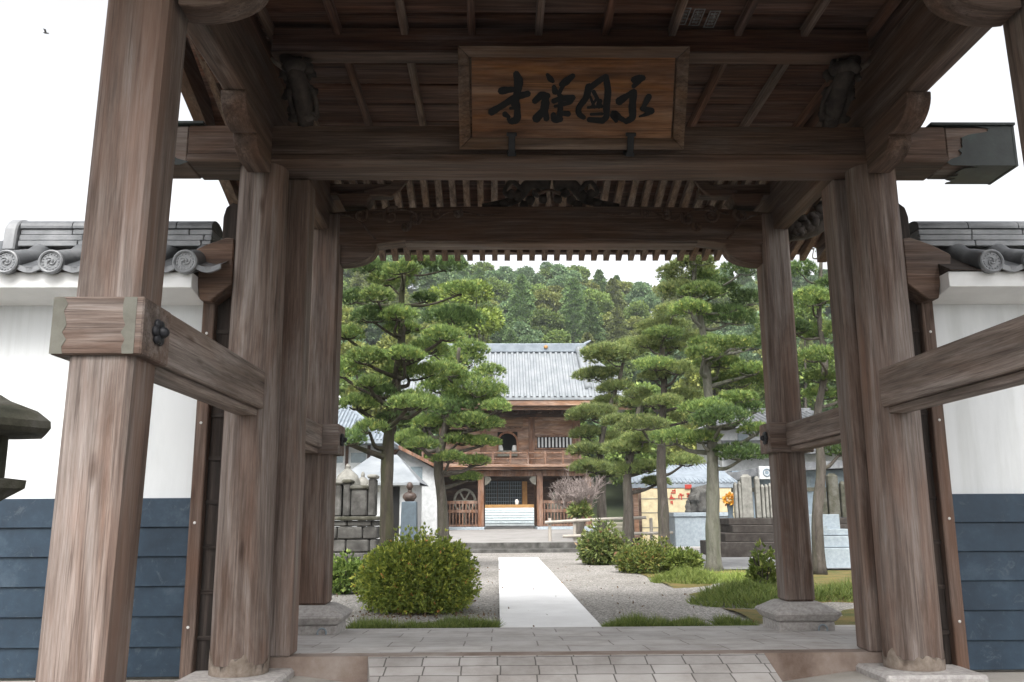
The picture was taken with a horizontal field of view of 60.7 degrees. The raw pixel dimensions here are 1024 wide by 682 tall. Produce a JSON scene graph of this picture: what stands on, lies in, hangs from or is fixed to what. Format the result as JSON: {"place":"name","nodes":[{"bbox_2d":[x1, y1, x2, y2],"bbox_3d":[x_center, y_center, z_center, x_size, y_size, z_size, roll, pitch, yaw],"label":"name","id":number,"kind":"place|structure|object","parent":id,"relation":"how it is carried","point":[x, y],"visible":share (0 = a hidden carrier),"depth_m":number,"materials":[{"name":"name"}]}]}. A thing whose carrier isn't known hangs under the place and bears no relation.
{"place":"outdoors","nodes":[
{"label":"outdoors","id":0,"kind":"place"},
{"bbox_2d":[352,455,427,539],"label":"house","id":1,"kind":"structure","parent":0,"point":[404,473],"depth_m":35.46,"materials":[{"name":"paint"}]},
{"bbox_2d":[393,487,399,534],"bbox_3d":[-4.701,6.787,34.950,0.398,1.914,0.046,0,-11,-1],"label":"door","id":2,"kind":"structure","parent":1,"relation":"in","point":[396,490],"depth_m":34.96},
{"bbox_2d":[346,612,504,628],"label":"grass","id":3,"kind":"structure","parent":0,"point":[460,622],"depth_m":9.23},
{"bbox_2d":[425,278,505,343],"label":"broadleaf tree","id":4,"kind":"object","parent":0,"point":[490,325],"visible":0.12,"depth_m":65.78,"materials":[{"name":"green plant"}]},
{"bbox_2d":[418,526,587,542],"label":"terrace","id":5,"kind":"structure","parent":0,"point":[510,534],"depth_m":35.82,"materials":[{"name":"concrete"}]},
{"bbox_2d":[382,340,631,531],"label":"two storey gate","id":6,"kind":"structure","parent":5,"relation":"on","point":[545,393],"depth_m":46.95,"materials":[{"name":"brown wood"}]},
{"bbox_2d":[453,488,475,524],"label":"spoked wheel","id":7,"kind":"object","parent":6,"relation":"on","point":[463,498],"visible":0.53,"depth_m":46.62,"materials":[{"name":"grey paint"}]},
{"bbox_2d":[537,437,571,447],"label":"lattice window","id":8,"kind":"structure","parent":6,"relation":"in","point":[542,442],"depth_m":47.03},
{"bbox_2d":[547,465,609,518],"bbox_3d":[2.540,5.934,32.175,1.985,2.879,2.660,-11,-15,43],"label":"bare tree","id":9,"kind":"object","parent":5,"relation":"on","point":[581,493],"visible":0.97,"depth_m":31.80,"materials":[{"name":"plant"}]},
{"bbox_2d":[576,522,584,538],"bbox_3d":[2.388,6.838,31.310,0.456,0.921,0.480,0,-11,-1],"label":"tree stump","id":10,"kind":"object","parent":5,"relation":"on","point":[579,527],"visible":0.27,"depth_m":31.17,"materials":[{"name":"brown wood"}]},
{"bbox_2d":[565,499,594,518],"bbox_3d":[2.445,6.029,31.505,1.113,0.826,1.013,0,-11,-1],"label":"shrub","id":11,"kind":"object","parent":10,"relation":"on","point":[582,508],"visible":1,"depth_m":31.33,"materials":[{"name":"green plant"}]},
{"bbox_2d":[564,335,649,531],"bbox_3d":[3.664,3.596,33.454,3.417,7.825,3.122,-8,-14,35],"label":"pine tree","id":12,"kind":"object","parent":5,"relation":"on","point":[594,411],"visible":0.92,"depth_m":33.42,"materials":[{"name":"green plant"}]},
{"bbox_2d":[485,476,533,526],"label":"hall","id":13,"kind":"structure","parent":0,"point":[503,494],"depth_m":61.19,"materials":[{"name":"wood"}]},
{"bbox_2d":[485,481,496,504],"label":"lattice door","id":14,"kind":"structure","parent":13,"relation":"in","point":[491,488],"depth_m":61.29,"materials":[{"name":"black"}]},
{"bbox_2d":[498,481,508,504],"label":"lattice door","id":15,"kind":"structure","parent":13,"relation":"in","point":[503,486],"depth_m":61.31,"materials":[{"name":"black"}]},
{"bbox_2d":[510,480,521,504],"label":"lattice door","id":16,"kind":"structure","parent":13,"relation":"in","point":[515,486],"depth_m":61.34,"materials":[{"name":"black"}]},
{"bbox_2d":[0,0,1023,305],"label":"sky","id":17,"kind":"structure","parent":0,"point":[49,83],"materials":[{"name":"white"}]},
{"bbox_2d":[499,557,601,627],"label":"path","id":18,"kind":"structure","parent":0,"point":[548,600],"depth_m":12.30,"materials":[{"name":"white concrete"}]},
{"bbox_2d":[293,625,860,653],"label":"pavement","id":19,"kind":"structure","parent":0,"point":[556,639],"depth_m":7.64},
{"bbox_2d":[330,553,853,627],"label":"gravel","id":20,"kind":"structure","parent":0,"point":[585,585],"depth_m":13.06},
{"bbox_2d":[332,548,363,594],"bbox_3d":[-2.608,3.633,13.750,0.833,0.730,0.817,0,-11,-1],"label":"leafy shrub","id":21,"kind":"object","parent":20,"relation":"on","point":[343,571],"visible":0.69,"depth_m":13.52,"materials":[{"name":"green plant"}]},
{"bbox_2d":[336,464,360,526],"bbox_3d":[-3.866,4.072,20.439,0.612,2.394,0.597,0,-11,-1],"label":"stone lantern","id":22,"kind":"object","parent":20,"relation":"on","point":[347,473],"visible":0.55,"depth_m":20.44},
{"bbox_2d":[333,516,379,566],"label":"stone terrace","id":23,"kind":"structure","parent":20,"relation":"on","point":[352,535],"depth_m":18.83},
{"bbox_2d":[335,480,343,515],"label":"stone slab","id":24,"kind":"structure","parent":23,"relation":"on","point":[339,498],"depth_m":19.14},
{"bbox_2d":[342,479,354,515],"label":"stone slab","id":25,"kind":"structure","parent":23,"relation":"on","point":[348,483],"depth_m":19.14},
{"bbox_2d":[350,485,368,515],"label":"stone slab","id":26,"kind":"structure","parent":23,"relation":"on","point":[359,500],"depth_m":19.12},
{"bbox_2d":[367,474,379,515],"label":"stone slab","id":27,"kind":"structure","parent":23,"relation":"on","point":[372,494],"depth_m":19.18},
{"bbox_2d":[400,501,417,542],"bbox_3d":[-2.777,5.123,23.613,0.479,1.553,0.399,0,-11,-1],"label":"pedestal","id":28,"kind":"object","parent":20,"relation":"on","point":[409,512],"visible":0.52,"depth_m":23.51,"materials":[{"name":"grey stone"}]},
{"bbox_2d":[339,255,488,545],"bbox_3d":[-1.939,1.262,15.914,3.032,6.202,2.292,0,-11,-1],"label":"pine tree","id":29,"kind":"object","parent":20,"relation":"on","point":[416,351],"visible":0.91,"depth_m":15.87,"materials":[{"name":"green plant"}]},
{"bbox_2d":[349,521,481,614],"bbox_3d":[-1.238,2.925,11.340,1.731,1.159,1.659,0,-11,-1],"label":"azalea bush","id":30,"kind":"object","parent":20,"relation":"on","point":[411,575],"visible":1,"depth_m":10.88,"materials":[{"name":"green plant"}]},
{"bbox_2d":[394,337,512,540],"bbox_3d":[-1.241,2.448,20.092,2.741,5.441,2.507,4,-12,-23],"label":"pine tree","id":31,"kind":"object","parent":20,"relation":"on","point":[455,361],"visible":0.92,"depth_m":19.96,"materials":[{"name":"green plant"}]},
{"bbox_2d":[336,566,754,626],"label":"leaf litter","id":32,"kind":"object","parent":20,"relation":"on","point":[363,614],"visible":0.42,"depth_m":10.73,"materials":[{"name":"brown plant"}]},
{"bbox_2d":[574,517,630,564],"bbox_3d":[2.251,4.879,21.182,1.486,1.224,1.206,0,-11,-1],"label":"nandina bush","id":33,"kind":"object","parent":20,"relation":"on","point":[596,546],"visible":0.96,"depth_m":20.95,"materials":[{"name":"green plant"}]},
{"bbox_2d":[611,533,676,573],"bbox_3d":[2.839,4.433,18.230,1.547,0.852,1.440,-11,-15,43],"label":"azalea bush","id":34,"kind":"object","parent":20,"relation":"on","point":[643,557],"visible":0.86,"depth_m":17.95,"materials":[{"name":"green plant"}]},
{"bbox_2d":[660,544,705,572],"bbox_3d":[3.432,4.458,17.743,0.918,0.658,0.846,5,-12,-25],"label":"leafy shrub","id":35,"kind":"object","parent":20,"relation":"on","point":[687,557],"visible":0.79,"depth_m":17.55,"materials":[{"name":"green plant"}]},
{"bbox_2d":[647,563,721,583],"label":"grass","id":36,"kind":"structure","parent":20,"relation":"on","point":[696,574],"depth_m":15.39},
{"bbox_2d":[648,255,768,571],"bbox_3d":[4.494,1.426,19.025,2.972,7.014,2.450,0,-11,-1],"label":"pine tree","id":37,"kind":"object","parent":20,"relation":"on","point":[704,281],"visible":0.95,"depth_m":18.94,"materials":[{"name":"green plant"}]},
{"bbox_2d":[687,567,749,583],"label":"grass","id":38,"kind":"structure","parent":20,"relation":"on","point":[722,575],"depth_m":15.60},
{"bbox_2d":[686,574,778,608],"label":"grass","id":39,"kind":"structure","parent":20,"relation":"on","point":[743,591],"depth_m":11.64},
{"bbox_2d":[639,569,854,624],"bbox_3d":[5.507,3.950,13.920,5.700,0.068,9.735,0,-11,-1],"label":"moss","id":40,"kind":"object","parent":20,"relation":"on","point":[847,617],"visible":0.08,"depth_m":14.58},
{"bbox_2d":[791,248,841,574],"bbox_3d":[6.477,1.013,17.953,2.382,7.400,1.685,10,-15,-41],"label":"pine tree","id":41,"kind":"object","parent":40,"relation":"on","point":[822,352],"visible":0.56,"depth_m":17.81,"materials":[{"name":"green plant"}]},
{"bbox_2d":[743,539,776,598],"bbox_3d":[3.548,3.243,12.381,0.592,0.916,0.510,6,-13,-30],"label":"leafy shrub","id":42,"kind":"object","parent":20,"relation":"on","point":[761,566],"visible":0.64,"depth_m":12.33,"materials":[{"name":"green plant"}]},
{"bbox_2d":[361,288,828,521],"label":"hill","id":43,"kind":"structure","parent":0,"point":[614,499],"depth_m":89.61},
{"bbox_2d":[346,270,370,305],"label":"cedar tree","id":44,"kind":"object","parent":43,"relation":"on","point":[357,280],"visible":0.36,"depth_m":145.87,"materials":[{"name":"green plant"}]},
{"bbox_2d":[363,303,386,342],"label":"forest tree","id":45,"kind":"object","parent":43,"relation":"on","point":[374,332],"visible":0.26,"depth_m":133.99,"materials":[{"name":"green plant"}]},
{"bbox_2d":[414,266,440,290],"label":"cedar tree","id":46,"kind":"object","parent":43,"relation":"on","point":[424,283],"visible":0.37,"depth_m":158.22,"materials":[{"name":"green plant"}]},
{"bbox_2d":[470,261,494,275],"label":"forest tree","id":47,"kind":"object","parent":43,"relation":"on","point":[485,266],"visible":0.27,"depth_m":181.69,"materials":[{"name":"green plant"}]},
{"bbox_2d":[483,266,513,280],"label":"forest tree","id":48,"kind":"object","parent":43,"relation":"on","point":[501,272],"visible":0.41,"depth_m":173.59,"materials":[{"name":"green plant"}]},
{"bbox_2d":[488,307,509,342],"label":"cedar tree","id":49,"kind":"object","parent":43,"relation":"on","point":[501,334],"visible":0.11,"depth_m":130.80,"materials":[{"name":"green plant"}]},
{"bbox_2d":[490,279,512,303],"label":"forest tree","id":50,"kind":"object","parent":43,"relation":"on","point":[501,291],"visible":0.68,"depth_m":155.06,"materials":[{"name":"green plant"}]},
{"bbox_2d":[502,329,518,342],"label":"cedar tree","id":51,"kind":"object","parent":43,"relation":"on","point":[511,335],"visible":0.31,"depth_m":124.74,"materials":[{"name":"green plant"}]},
{"bbox_2d":[498,274,537,338],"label":"cedar tree","id":52,"kind":"object","parent":43,"relation":"on","point":[521,284],"visible":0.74,"depth_m":141.22,"materials":[{"name":"green plant"}]},
{"bbox_2d":[512,321,543,342],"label":"forest tree","id":53,"kind":"object","parent":43,"relation":"on","point":[525,332],"visible":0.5,"depth_m":129.93,"materials":[{"name":"green plant"}]},
{"bbox_2d":[525,288,563,313],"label":"forest tree","id":54,"kind":"object","parent":43,"relation":"on","point":[548,299],"visible":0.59,"depth_m":147.48,"materials":[{"name":"green plant"}]},
{"bbox_2d":[528,307,565,334],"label":"forest tree","id":55,"kind":"object","parent":43,"relation":"on","point":[544,320],"visible":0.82,"depth_m":137.70,"materials":[{"name":"green plant"}]},
{"bbox_2d":[541,328,571,342],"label":"forest tree","id":56,"kind":"object","parent":43,"relation":"on","point":[556,336],"visible":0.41,"depth_m":128.24,"materials":[{"name":"green plant"}]},
{"bbox_2d":[546,263,582,287],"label":"forest tree","id":57,"kind":"object","parent":43,"relation":"on","point":[561,273],"visible":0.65,"depth_m":166.84,"materials":[{"name":"green plant"}]},
{"bbox_2d":[557,277,589,342],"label":"cedar tree","id":58,"kind":"object","parent":43,"relation":"on","point":[566,310],"visible":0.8,"depth_m":142.63,"materials":[{"name":"green plant"}]},
{"bbox_2d":[567,265,590,282],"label":"forest tree","id":59,"kind":"object","parent":43,"relation":"on","point":[585,273],"visible":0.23,"depth_m":174.82,"materials":[{"name":"green plant"}]},
{"bbox_2d":[574,300,609,356],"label":"cedar tree","id":60,"kind":"object","parent":43,"relation":"on","point":[591,311],"visible":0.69,"depth_m":132.99,"materials":[{"name":"green plant"}]},
{"bbox_2d":[576,287,614,317],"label":"forest tree","id":61,"kind":"object","parent":43,"relation":"on","point":[602,301],"visible":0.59,"depth_m":147.74,"materials":[{"name":"green plant"}]},
{"bbox_2d":[591,269,607,292],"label":"cedar tree","id":62,"kind":"object","parent":43,"relation":"on","point":[600,279],"visible":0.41,"depth_m":172.89,"materials":[{"name":"green plant"}]},
{"bbox_2d":[604,278,628,314],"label":"cedar tree","id":63,"kind":"object","parent":43,"relation":"on","point":[612,287],"visible":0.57,"depth_m":154.24,"materials":[{"name":"green plant"}]},
{"bbox_2d":[601,354,636,380],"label":"forest tree","id":64,"kind":"object","parent":43,"relation":"on","point":[629,367],"visible":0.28,"depth_m":116.26,"materials":[{"name":"green plant"}]},
{"bbox_2d":[605,307,633,341],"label":"cedar tree","id":65,"kind":"object","parent":43,"relation":"on","point":[618,321],"visible":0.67,"depth_m":134.77,"materials":[{"name":"green plant"}]},
{"bbox_2d":[625,316,644,337],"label":"forest tree","id":66,"kind":"object","parent":43,"relation":"on","point":[632,320],"visible":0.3,"depth_m":140.71,"materials":[{"name":"green plant"}]},
{"bbox_2d":[623,300,650,319],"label":"forest tree","id":67,"kind":"object","parent":43,"relation":"on","point":[640,308],"visible":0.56,"depth_m":144.68,"materials":[{"name":"green plant"}]},
{"bbox_2d":[624,281,658,315],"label":"forest tree","id":68,"kind":"object","parent":43,"relation":"on","point":[641,292],"visible":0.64,"depth_m":158.84,"materials":[{"name":"green plant"}]},
{"bbox_2d":[725,323,761,353],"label":"forest tree","id":69,"kind":"object","parent":43,"relation":"on","point":[748,329],"visible":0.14,"depth_m":130.60,"materials":[{"name":"green plant"}]},
{"bbox_2d":[738,347,762,363],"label":"forest tree","id":70,"kind":"object","parent":43,"relation":"on","point":[749,356],"visible":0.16,"depth_m":121.02,"materials":[{"name":"green plant"}]},
{"bbox_2d":[592,522,638,540],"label":"ground","id":71,"kind":"structure","parent":0,"point":[619,525],"depth_m":57.96,"materials":[{"name":"soil"}]},
{"bbox_2d":[608,381,677,483],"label":"broadleaf tree","id":72,"kind":"object","parent":71,"relation":"on","point":[615,458],"visible":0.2,"depth_m":60.01,"materials":[{"name":"green plant"}]},
{"bbox_2d":[631,464,737,539],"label":"grey roofed shed","id":73,"kind":"structure","parent":71,"relation":"on","point":[692,474],"depth_m":37.30,"materials":[{"name":"blue tile"}]},
{"bbox_2d":[671,348,761,454],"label":"broadleaf tree","id":74,"kind":"object","parent":71,"relation":"on","point":[692,379],"visible":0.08,"depth_m":62.18,"materials":[{"name":"green plant"}]},
{"bbox_2d":[692,408,841,471],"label":"white house","id":75,"kind":"structure","parent":71,"relation":"on","point":[731,435],"depth_m":48.67,"materials":[{"name":"silver metal"}]},
{"bbox_2d":[751,305,835,410],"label":"broadleaf tree","id":76,"kind":"object","parent":71,"relation":"on","point":[801,313],"visible":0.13,"depth_m":56.84,"materials":[{"name":"green plant"}]},
{"bbox_2d":[599,610,759,626],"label":"grass","id":77,"kind":"structure","parent":0,"point":[635,620],"depth_m":9.23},
{"bbox_2d":[638,484,733,544],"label":"yellow wall","id":78,"kind":"structure","parent":0,"point":[648,503],"depth_m":33.23,"materials":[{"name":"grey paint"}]},
{"bbox_2d":[639,543,827,568],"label":"yard","id":79,"kind":"structure","parent":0,"point":[735,562],"depth_m":21.09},
{"bbox_2d":[613,300,713,550],"bbox_3d":[4.309,2.491,25.309,2.505,7.301,3.316,-8,-14,35],"label":"pine tree","id":80,"kind":"object","parent":79,"relation":"on","point":[655,330],"visible":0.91,"depth_m":25.17,"materials":[{"name":"green plant"}]},
{"bbox_2d":[669,512,727,549],"bbox_3d":[6.373,6.444,29.567,2.296,1.273,1.600,0,-11,-1],"label":"granite monument","id":81,"kind":"object","parent":79,"relation":"on","point":[688,529],"visible":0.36,"depth_m":29.16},
{"bbox_2d":[687,484,706,511],"bbox_3d":[6.391,5.379,29.950,0.827,0.960,0.614,3,-12,-16],"label":"memorial rock","id":82,"kind":"object","parent":81,"relation":"on","point":[697,497],"visible":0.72,"depth_m":29.74,"materials":[{"name":"stone"}]},
{"bbox_2d":[700,517,847,556],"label":"stone steps","id":83,"kind":"structure","parent":79,"relation":"on","point":[740,537],"depth_m":24.03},
{"bbox_2d":[740,474,753,517],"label":"stone pillar","id":84,"kind":"structure","parent":83,"relation":"on","point":[747,496],"depth_m":25.14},
{"bbox_2d":[753,476,761,517],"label":"stone pillar","id":85,"kind":"structure","parent":83,"relation":"on","point":[758,511],"depth_m":25.16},
{"bbox_2d":[809,514,850,569],"bbox_3d":[6.955,4.443,19.726,1.018,1.371,1.600,0,-11,-1],"label":"granite grave","id":86,"kind":"object","parent":79,"relation":"on","point":[836,547],"visible":0.38,"depth_m":19.11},
{"bbox_2d":[826,473,840,517],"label":"stone pillar","id":87,"kind":"structure","parent":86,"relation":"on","point":[833,499],"depth_m":25.20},
{"bbox_3d":[6.573,5.860,26.168,0.520,1.097,0.400,0,-11,-1],"label":"stone stand","id":88,"kind":"object","parent":79,"relation":"on","visible":0},
{"bbox_2d":[722,491,733,517],"bbox_3d":[6.571,4.923,26.344,0.506,0.805,0.465,0,-11,-1],"label":"flower vase","id":89,"kind":"object","parent":88,"relation":"on","point":[728,504],"visible":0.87,"depth_m":26.28,"materials":[{"name":"orange stone"}]},
{"bbox_2d":[694,460,846,517],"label":"blue grey house","id":90,"kind":"structure","parent":0,"point":[762,473],"depth_m":40.15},
{"bbox_2d":[814,573,852,601],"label":"grass","id":91,"kind":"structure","parent":0,"point":[841,589],"depth_m":12.23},
{"bbox_2d":[838,481,846,516],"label":"stone pillar","id":92,"kind":"structure","parent":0,"point":[842,499],"depth_m":25.19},
{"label":"upper ground","id":93,"kind":"structure","parent":0,"visible":0},
{"bbox_2d":[342,305,368,383],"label":"broadleaf tree","id":94,"kind":"object","parent":93,"relation":"on","point":[345,314],"visible":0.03,"depth_m":68.53,"materials":[{"name":"green plant"}]},
{"bbox_2d":[334,396,398,526],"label":"white house","id":95,"kind":"structure","parent":93,"relation":"on","point":[352,457],"depth_m":39.32,"materials":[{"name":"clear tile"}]},
{"bbox_2d":[340,332,421,432],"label":"broadleaf tree","id":96,"kind":"object","parent":93,"relation":"on","point":[348,345],"visible":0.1,"depth_m":57.46,"materials":[{"name":"green plant"}]},
{"bbox_2d":[396,419,438,462],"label":"broadleaf tree","id":97,"kind":"object","parent":93,"relation":"on","point":[402,427],"visible":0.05,"depth_m":55.97,"materials":[{"name":"green plant"}]},
{"bbox_2d":[394,445,451,533],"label":"gabled house","id":98,"kind":"structure","parent":93,"relation":"on","point":[420,467],"depth_m":42.02,"materials":[{"name":"white paint"}]},
{"label":"apron","id":99,"kind":"structure","parent":0,"visible":0},
{"bbox_2d":[0,395,50,500],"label":"stone lantern","id":100,"kind":"object","parent":99,"relation":"on","point":[18,421],"visible":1,"depth_m":4.97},
{"bbox_2d":[0,676,340,681],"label":"foundation strip","id":101,"kind":"object","parent":99,"relation":"on","point":[300,679],"visible":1,"depth_m":6.38,"materials":[{"name":"stone"}]},
{"bbox_2d":[0,220,226,679],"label":"plaster wall","id":102,"kind":"structure","parent":101,"relation":"on","point":[39,265],"depth_m":6.66,"materials":[{"name":"paint"}]},
{"bbox_2d":[35,0,1023,681],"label":"temple gate","id":103,"kind":"structure","parent":99,"relation":"on","point":[317,140],"depth_m":6.74,"materials":[{"name":"brown wood"}]},
{"bbox_2d":[458,45,689,155],"bbox_3d":[0.463,-1.823,6.729,1.740,0.757,0.519,0,-11,-1],"label":"name plaque","id":104,"kind":"object","parent":103,"relation":"attached to","point":[577,97],"visible":1,"depth_m":6.68,"materials":[{"name":"brown wood"}]},
{"bbox_2d":[782,671,1023,681],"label":"foundation strip","id":105,"kind":"object","parent":99,"relation":"on","point":[992,676],"visible":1,"depth_m":6.40,"materials":[{"name":"stone"}]},
{"bbox_2d":[909,221,1023,670],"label":"plaster wall","id":106,"kind":"structure","parent":105,"relation":"on","point":[981,274],"depth_m":6.80,"materials":[{"name":"paint"}]},
{"label":"ground","id":107,"kind":"structure","parent":0,"visible":0},
{"bbox_2d":[426,542,577,548],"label":"terrace kerb","id":108,"kind":"structure","parent":107,"relation":"on","point":[522,545],"depth_m":28.57,"materials":[{"name":"stone"}]},
{"bbox_2d":[463,548,578,552],"bbox_3d":[0.024,6.801,28.169,6.200,0.200,0.700,0,-11,-1],"label":"kerb step","id":109,"kind":"object","parent":107,"relation":"on","point":[553,550],"visible":0.21,"depth_m":27.85,"materials":[{"name":"stone"}]},
{"bbox_2d":[379,626,702,628],"bbox_3d":[0.437,3.019,8.985,7.200,0.162,0.135,0,-11,-1],"label":"pavement edging","id":110,"kind":"object","parent":107,"relation":"on","point":[538,627],"visible":0.07,"depth_m":8.99,"materials":[{"name":"grey stone"}]},
{"bbox_2d":[367,653,781,681],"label":"ramp","id":111,"kind":"structure","parent":107,"relation":"on","point":[758,667],"depth_m":6.29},
{"bbox_2d":[269,649,882,681],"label":"step","id":112,"kind":"object","parent":107,"relation":"on","point":[788,665],"visible":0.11,"depth_m":6.57,"materials":[{"name":"stone"}]},
{"bbox_2d":[545,516,672,540],"bbox_3d":[3.495,6.527,29.506,4.780,1.218,0.205,0,-11,-1],"label":"bamboo fence","id":113,"kind":"object","parent":107,"relation":"on","point":[549,522],"visible":0.52,"depth_m":29.50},
{"bbox_2d":[598,394,672,545],"bbox_3d":[4.286,4.220,29.056,2.641,5.190,2.382,11,-16,-44],"label":"pine tree","id":114,"kind":"object","parent":107,"relation":"on","point":[630,443],"visible":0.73,"depth_m":28.72,"materials":[{"name":"green plant"}]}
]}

